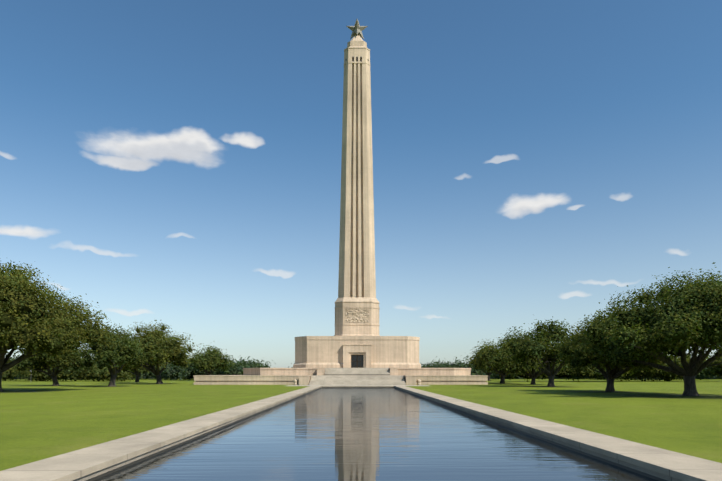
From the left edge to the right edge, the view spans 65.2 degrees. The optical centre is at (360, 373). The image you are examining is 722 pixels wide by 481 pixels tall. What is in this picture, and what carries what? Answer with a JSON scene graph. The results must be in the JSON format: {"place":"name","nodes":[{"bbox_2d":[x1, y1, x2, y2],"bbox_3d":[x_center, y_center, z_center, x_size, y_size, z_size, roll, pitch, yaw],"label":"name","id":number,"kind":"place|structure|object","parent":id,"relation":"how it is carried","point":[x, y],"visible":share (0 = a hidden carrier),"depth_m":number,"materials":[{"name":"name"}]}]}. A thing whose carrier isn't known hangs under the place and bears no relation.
{"place":"outdoors","nodes":[
{"label":"outdoors","id":0,"kind":"place"},
{"bbox_2d":[287,385,427,385],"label":"plaza paving","id":1,"kind":"structure","parent":0,"point":[357,385],"depth_m":128.22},
{"bbox_2d":[0,379,721,470],"bbox_3d":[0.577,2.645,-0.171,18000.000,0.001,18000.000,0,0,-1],"label":"lawn","id":2,"kind":"structure","parent":0,"point":[40,420],"depth_m":44.53,"materials":[{"name":"green plant"}]},
{"bbox_2d":[6,348,90,385],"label":"tree","id":3,"kind":"object","parent":2,"relation":"on","point":[38,364],"visible":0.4,"depth_m":124.77,"materials":[{"name":"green plant"}]},
{"bbox_2d":[0,258,117,391],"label":"tree","id":4,"kind":"object","parent":2,"relation":"on","point":[34,318],"visible":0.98,"depth_m":81.88,"materials":[{"name":"green plant"}]},
{"bbox_2d":[72,321,148,386],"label":"tree","id":5,"kind":"object","parent":2,"relation":"on","point":[122,352],"visible":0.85,"depth_m":116.76,"materials":[{"name":"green plant"}]},
{"bbox_2d":[104,363,162,381],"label":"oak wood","id":6,"kind":"object","parent":2,"relation":"on","point":[142,370],"visible":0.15,"depth_m":175.83,"materials":[{"name":"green plant"}]},
{"bbox_2d":[117,320,199,383],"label":"tree","id":7,"kind":"object","parent":2,"relation":"on","point":[161,348],"visible":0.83,"depth_m":146.74,"materials":[{"name":"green plant"}]},
{"bbox_2d":[187,343,237,374],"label":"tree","id":8,"kind":"object","parent":2,"relation":"on","point":[214,359],"visible":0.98,"depth_m":231.44,"materials":[{"name":"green plant"}]},
{"bbox_2d":[193,368,487,384],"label":"terrace","id":9,"kind":"structure","parent":2,"relation":"on","point":[302,376],"depth_m":138.93,"materials":[{"name":"stone"}]},
{"bbox_2d":[293,336,420,367],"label":"monument base block","id":10,"kind":"structure","parent":9,"relation":"on","point":[339,351],"depth_m":149.77,"materials":[{"name":"beige stone"}]},
{"bbox_2d":[334,297,379,335],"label":"monument pedestal","id":11,"kind":"object","parent":10,"relation":"on","point":[343,328],"visible":0.73,"depth_m":160.39,"materials":[{"name":"beige stone"}]},
{"bbox_2d":[338,36,375,297],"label":"monument shaft","id":12,"kind":"object","parent":11,"relation":"on","point":[357,276],"visible":0.96,"depth_m":162.47,"materials":[{"name":"beige stone"}]},
{"bbox_2d":[346,19,367,38],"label":"monument star","id":13,"kind":"object","parent":12,"relation":"on","point":[357,29],"visible":0.92,"depth_m":166.41,"materials":[{"name":"stone"}]},
{"bbox_2d":[345,309,368,322],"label":"monument relief","id":14,"kind":"object","parent":11,"relation":"attached to","point":[356,315],"visible":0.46,"depth_m":160.26},
{"bbox_2d":[351,355,362,367],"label":"monument door","id":15,"kind":"structure","parent":10,"relation":"in","point":[356,361],"depth_m":149.29,"materials":[{"name":"black metal"}]},
{"bbox_2d":[309,368,405,384],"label":"stairs","id":16,"kind":"structure","parent":2,"relation":"on","point":[357,376],"depth_m":136.50,"materials":[{"name":"beige stone"}]},
{"bbox_2d":[294,379,420,384],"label":"terrace urns","id":17,"kind":"object","parent":2,"relation":"on","point":[296,381],"visible":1,"depth_m":133.28,"materials":[{"name":"stone"}]},
{"bbox_2d":[0,386,721,480],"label":"pool coping","id":18,"kind":"object","parent":2,"relation":"in","point":[73,465],"visible":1,"depth_m":19.64,"materials":[{"name":"beige concrete"}]},
{"bbox_2d":[94,388,657,480],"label":"pool water","id":19,"kind":"structure","parent":18,"relation":"in","point":[357,434],"depth_m":21.71,"materials":[{"name":"blue liquid"}]},
{"bbox_2d":[2,353,721,381],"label":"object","id":20,"kind":"object","parent":2,"relation":"on","point":[96,373],"visible":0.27,"depth_m":199.59,"materials":[{"name":"green plant"}]},
{"bbox_2d":[3,364,721,378],"bbox_3d":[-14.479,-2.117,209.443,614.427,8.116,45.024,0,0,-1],"label":"background trees","id":21,"kind":"object","parent":2,"relation":"on","point":[649,374],"visible":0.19,"depth_m":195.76,"materials":[{"name":"green plant"}]},
{"bbox_2d":[5,354,721,379],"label":"background trees","id":22,"kind":"object","parent":2,"relation":"on","point":[240,366],"visible":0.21,"depth_m":259.15,"materials":[{"name":"green plant"}]},
{"bbox_2d":[11,374,721,378],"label":"distant woods understory","id":23,"kind":"object","parent":2,"relation":"on","point":[701,376],"depth_m":300.85,"materials":[{"name":"green plant"}]},
{"bbox_2d":[465,346,493,380],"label":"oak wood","id":24,"kind":"object","parent":2,"relation":"on","point":[477,369],"visible":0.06,"depth_m":222.68,"materials":[{"name":"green plant"}]},
{"bbox_2d":[469,334,531,383],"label":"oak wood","id":25,"kind":"object","parent":2,"relation":"on","point":[482,360],"visible":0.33,"depth_m":154.95,"materials":[{"name":"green plant"}]},
{"bbox_2d":[495,346,571,384],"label":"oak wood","id":26,"kind":"object","parent":2,"relation":"on","point":[512,367],"visible":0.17,"depth_m":140.35,"materials":[{"name":"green plant"}]},
{"bbox_2d":[487,316,600,386],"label":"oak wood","id":27,"kind":"object","parent":2,"relation":"on","point":[525,349],"visible":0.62,"depth_m":116.24,"materials":[{"name":"green plant"}]},
{"bbox_2d":[551,306,671,391],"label":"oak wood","id":28,"kind":"object","parent":2,"relation":"on","point":[580,359],"visible":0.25,"depth_m":82.33,"materials":[{"name":"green plant"}]},
{"bbox_2d":[575,262,721,395],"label":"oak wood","id":29,"kind":"object","parent":2,"relation":"on","point":[680,320],"visible":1,"depth_m":64.35,"materials":[{"name":"green plant"}]},
{"bbox_2d":[0,0,721,367],"label":"sky","id":30,"kind":"structure","parent":0,"point":[177,163],"materials":[{"name":"blue"}]},
{"bbox_2d":[73,387,682,480],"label":"ledge","id":31,"kind":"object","parent":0,"point":[626,464],"depth_m":20.63,"materials":[{"name":"grey concrete"}]},
{"bbox_2d":[86,387,667,480],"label":"pool waterline","id":32,"kind":"object","parent":31,"relation":"attached to","point":[555,443],"visible":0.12,"depth_m":22.27,"materials":[{"name":"grey concrete"}]}
]}

